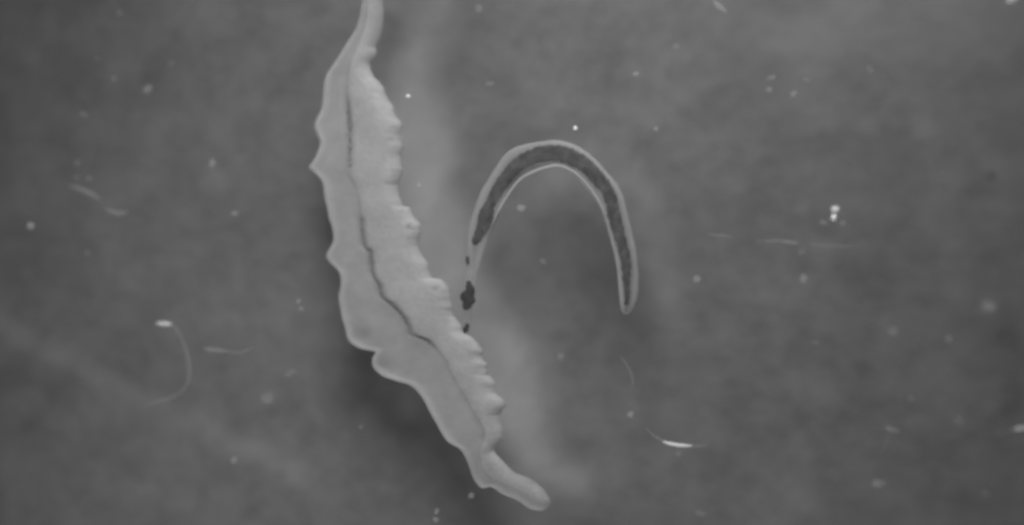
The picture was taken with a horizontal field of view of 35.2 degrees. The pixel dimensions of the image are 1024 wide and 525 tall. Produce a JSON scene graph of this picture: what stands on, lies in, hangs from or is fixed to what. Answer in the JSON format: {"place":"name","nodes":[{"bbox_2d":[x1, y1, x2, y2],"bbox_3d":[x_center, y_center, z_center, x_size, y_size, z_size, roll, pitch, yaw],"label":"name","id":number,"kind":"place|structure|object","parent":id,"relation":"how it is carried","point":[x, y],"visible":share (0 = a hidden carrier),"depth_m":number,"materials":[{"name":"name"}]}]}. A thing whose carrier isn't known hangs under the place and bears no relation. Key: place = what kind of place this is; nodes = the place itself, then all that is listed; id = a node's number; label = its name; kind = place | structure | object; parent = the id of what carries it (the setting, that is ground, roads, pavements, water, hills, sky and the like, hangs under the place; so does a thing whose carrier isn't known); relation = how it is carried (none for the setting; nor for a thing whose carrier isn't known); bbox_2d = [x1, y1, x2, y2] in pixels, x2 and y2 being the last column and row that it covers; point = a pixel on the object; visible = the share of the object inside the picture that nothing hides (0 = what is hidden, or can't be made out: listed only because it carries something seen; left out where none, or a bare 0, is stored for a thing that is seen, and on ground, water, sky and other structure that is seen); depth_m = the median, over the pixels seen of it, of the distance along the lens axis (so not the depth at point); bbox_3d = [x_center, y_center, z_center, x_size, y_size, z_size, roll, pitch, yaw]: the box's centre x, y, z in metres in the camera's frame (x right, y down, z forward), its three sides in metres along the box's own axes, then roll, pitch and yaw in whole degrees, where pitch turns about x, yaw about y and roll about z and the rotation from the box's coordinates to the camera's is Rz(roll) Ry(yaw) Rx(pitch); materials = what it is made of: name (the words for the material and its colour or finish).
{"place":"outdoors","nodes":[
{"label":"outdoors","id":0,"kind":"place"},
{"bbox_2d":[0,0,1023,524],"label":"ground","id":1,"kind":"structure","parent":0,"point":[776,346],"depth_m":31.04,"materials":[{"name":"grey"}]},
{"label":"glass floor","id":2,"kind":"structure","parent":0,"visible":0},
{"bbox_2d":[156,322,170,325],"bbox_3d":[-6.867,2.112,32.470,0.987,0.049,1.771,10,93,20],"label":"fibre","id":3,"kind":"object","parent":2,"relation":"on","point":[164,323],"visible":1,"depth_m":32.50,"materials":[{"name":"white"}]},
{"bbox_2d":[309,0,550,509],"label":"flatworm","id":4,"kind":"object","parent":2,"relation":"on","point":[398,317],"visible":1,"depth_m":30.64,"materials":[{"name":"grey"}]},
{"bbox_2d":[460,140,638,333],"bbox_3d":[0.649,-0.356,29.648,3.458,0.205,3.780,0,90,20],"label":"threadworm","id":5,"kind":"object","parent":2,"relation":"on","point":[589,172],"visible":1,"depth_m":29.48,"materials":[{"name":"grey"}]},
{"bbox_2d":[663,441,691,446],"bbox_3d":[2.920,3.199,28.911,1.178,0.043,0.197,14,95,19],"label":"fibre","id":6,"kind":"object","parent":2,"relation":"on","point":[676,444],"visible":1,"depth_m":28.88,"materials":[{"name":"white"}]},
{"bbox_2d":[830,213,837,220],"bbox_3d":[5.574,-0.793,27.921,0.130,0.091,0.128,34,101,17],"label":"speck","id":7,"kind":"object","parent":2,"relation":"on","point":[833,216],"visible":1,"depth_m":27.90,"materials":[{"name":"white"}]},
{"bbox_2d":[831,206,838,213],"bbox_3d":[5.586,-0.911,27.913,0.141,0.098,0.134,0,90,20],"label":"speck","id":8,"kind":"object","parent":2,"relation":"on","point":[834,209],"visible":1,"depth_m":27.89}
]}

